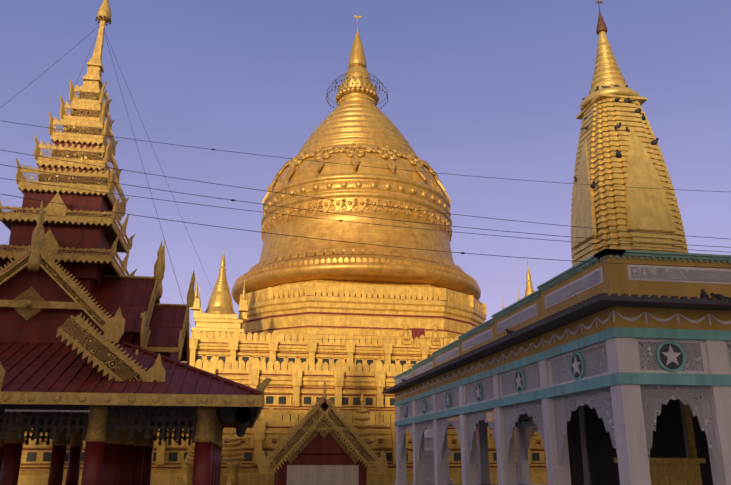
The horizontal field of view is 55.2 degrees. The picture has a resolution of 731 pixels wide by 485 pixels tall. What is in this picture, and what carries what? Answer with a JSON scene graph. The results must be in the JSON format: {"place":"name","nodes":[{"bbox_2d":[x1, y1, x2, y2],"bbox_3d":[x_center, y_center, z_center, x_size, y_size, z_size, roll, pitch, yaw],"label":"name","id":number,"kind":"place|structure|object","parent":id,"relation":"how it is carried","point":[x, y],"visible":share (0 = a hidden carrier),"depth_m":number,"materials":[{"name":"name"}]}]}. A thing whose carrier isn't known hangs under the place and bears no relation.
{"place":"outdoors","nodes":[
{"label":"outdoors","id":0,"kind":"place"},
{"bbox_2d":[0,91,177,360],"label":"red pavilion walls","id":1,"kind":"structure","parent":0,"point":[42,326],"depth_m":17.75,"materials":[{"name":"red wood"}]},
{"bbox_2d":[0,442,221,484],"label":"red columns","id":2,"kind":"structure","parent":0,"point":[111,464],"depth_m":15.60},
{"bbox_2d":[0,210,261,394],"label":"roof","id":3,"kind":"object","parent":2,"relation":"on","point":[39,367],"visible":0.35,"depth_m":14.96,"materials":[{"name":"red metal"}]},
{"bbox_2d":[287,465,358,484],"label":"cream shrine wall","id":4,"kind":"structure","parent":0,"point":[322,474],"depth_m":28.50,"materials":[{"name":"beige paint"}]},
{"bbox_2d":[0,25,730,349],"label":"overhead wires","id":5,"kind":"object","parent":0,"point":[336,200],"visible":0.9,"depth_m":11.94,"materials":[{"name":"black metal"}]},
{"bbox_2d":[0,0,730,337],"label":"sky","id":6,"kind":"structure","parent":0,"point":[496,89],"materials":[{"name":"blue"}]},
{"bbox_2d":[382,293,730,484],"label":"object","id":7,"kind":"object","parent":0,"point":[668,439],"visible":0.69,"depth_m":22.37,"materials":[{"name":"grey paint"}]},
{"bbox_2d":[395,264,730,484],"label":"building wall","id":8,"kind":"structure","parent":0,"point":[629,425],"depth_m":17.01,"materials":[{"name":"white paint"}]},
{"bbox_2d":[394,327,730,426],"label":"decorative trim","id":9,"kind":"structure","parent":8,"relation":"attached to","point":[617,378],"depth_m":15.71,"materials":[{"name":"teal paint"}]},
{"bbox_2d":[396,267,730,466],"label":"wall panels","id":10,"kind":"object","parent":8,"relation":"attached to","point":[596,359],"visible":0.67,"depth_m":15.89,"materials":[{"name":"grey paint"}]},
{"bbox_2d":[402,84,730,381],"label":"pigeons","id":11,"kind":"object","parent":8,"relation":"on","point":[592,186],"visible":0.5,"depth_m":18.52,"materials":[{"name":"black"}]},
{"bbox_2d":[571,31,687,266],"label":"temple tower","id":12,"kind":"structure","parent":8,"relation":"on","point":[626,207],"depth_m":18.18,"materials":[{"name":"gold metal"}]},
{"bbox_2d":[595,0,607,34],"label":"spire finial","id":13,"kind":"object","parent":12,"relation":"on","point":[601,25],"visible":0.88,"depth_m":20.41,"materials":[{"name":"brown metal"}]},
{"bbox_2d":[395,255,730,401],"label":"parapet wall","id":14,"kind":"structure","parent":0,"point":[616,280],"depth_m":15.07,"materials":[{"name":"yellow paint"}]},
{"bbox_2d":[393,249,730,379],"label":"roof edge trim","id":15,"kind":"structure","parent":14,"relation":"on","point":[581,266],"depth_m":16.10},
{"bbox_2d":[395,311,730,415],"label":"white pavilion ornaments","id":16,"kind":"object","parent":14,"relation":"attached to","point":[671,355],"visible":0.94,"depth_m":16.09},
{"bbox_2d":[605,389,705,484],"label":"interior wall","id":17,"kind":"structure","parent":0,"point":[675,471],"depth_m":16.47,"materials":[{"name":"paint"}]},
{"label":"ground","id":18,"kind":"structure","parent":0,"visible":0},
{"bbox_2d":[0,15,256,445],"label":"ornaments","id":19,"kind":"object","parent":18,"relation":"on","point":[241,417],"visible":0.29,"depth_m":14.12},
{"bbox_2d":[5,409,89,411],"bbox_3d":[-5.931,3.145,13.058,1.500,0.038,0.044,3,-17,-10],"label":"fluorescent light","id":20,"kind":"object","parent":19,"relation":"attached to","point":[16,410],"visible":1,"depth_m":13.03,"materials":[{"name":"white paint"}]},
{"bbox_2d":[0,86,140,380],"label":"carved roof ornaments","id":21,"kind":"object","parent":19,"relation":"on","point":[90,215],"visible":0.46,"depth_m":17.56,"materials":[{"name":"brown metal"}]},
{"bbox_2d":[0,0,271,446],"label":"roof trim","id":22,"kind":"structure","parent":19,"relation":"on","point":[210,424],"depth_m":17.39,"materials":[{"name":"gold metal"}]},
{"bbox_2d":[181,393,374,484],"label":"small tiered ornaments","id":23,"kind":"object","parent":18,"relation":"on","point":[233,464],"visible":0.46,"depth_m":38.03,"materials":[{"name":"gold metal"}]},
{"bbox_2d":[18,279,546,484],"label":"stupa terraces","id":24,"kind":"object","parent":18,"relation":"on","point":[258,437],"visible":0.21,"depth_m":51.20,"materials":[{"name":"gold metal"}]},
{"bbox_2d":[20,292,545,468],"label":"molding","id":25,"kind":"structure","parent":24,"relation":"on","point":[361,314],"depth_m":47.97,"materials":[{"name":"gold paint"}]},
{"bbox_2d":[26,356,545,461],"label":"stupa plaques","id":26,"kind":"object","parent":24,"relation":"attached to","point":[31,456],"visible":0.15,"depth_m":46.88,"materials":[{"name":"grey"}]},
{"bbox_2d":[232,12,480,304],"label":"stupa","id":27,"kind":"object","parent":24,"relation":"on","point":[356,126],"visible":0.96,"depth_m":63.32,"materials":[{"name":"gold metal"}]},
{"bbox_2d":[326,65,387,108],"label":"metal ring ornament","id":28,"kind":"object","parent":27,"relation":"attached to","point":[335,80],"visible":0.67,"depth_m":74.53,"materials":[{"name":"brown metal"}]},
{"bbox_2d":[190,250,533,339],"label":"small stupas","id":29,"kind":"object","parent":24,"relation":"on","point":[212,319],"visible":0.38,"depth_m":52.73,"materials":[{"name":"gold metal"}]},
{"bbox_2d":[412,328,424,339],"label":"red stair door","id":30,"kind":"structure","parent":24,"relation":"on","point":[418,332],"depth_m":54.95,"materials":[{"name":"paint"}]},
{"bbox_2d":[402,323,439,344],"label":"statues","id":31,"kind":"object","parent":24,"relation":"on","point":[406,337],"visible":0.96,"depth_m":53.87,"materials":[{"name":"gold metal"}]},
{"bbox_2d":[274,402,369,484],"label":"gable frame","id":32,"kind":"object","parent":18,"relation":"on","point":[318,449],"depth_m":35.83,"materials":[{"name":"gold metal"}]},
{"bbox_2d":[269,399,374,460],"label":"ornaments","id":33,"kind":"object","parent":32,"relation":"on","point":[371,458],"depth_m":36.25},
{"bbox_2d":[268,401,376,471],"bbox_3d":[-2.129,9.890,35.819,6.000,3.655,0.150,3,-17,-10],"label":"gable carving","id":34,"kind":"object","parent":32,"relation":"attached to","point":[323,436],"visible":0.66,"depth_m":35.84,"materials":[{"name":"brown metal"}]},
{"bbox_2d":[258,381,387,475],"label":"shrine gold bargeboards","id":35,"kind":"object","parent":32,"relation":"attached to","point":[264,464],"visible":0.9,"depth_m":35.81,"materials":[{"name":"gold metal"}]},
{"bbox_2d":[424,427,452,483],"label":"white shrine","id":36,"kind":"object","parent":18,"relation":"on","point":[429,460],"visible":0.21,"depth_m":36.66,"materials":[{"name":"paint"}]}
]}

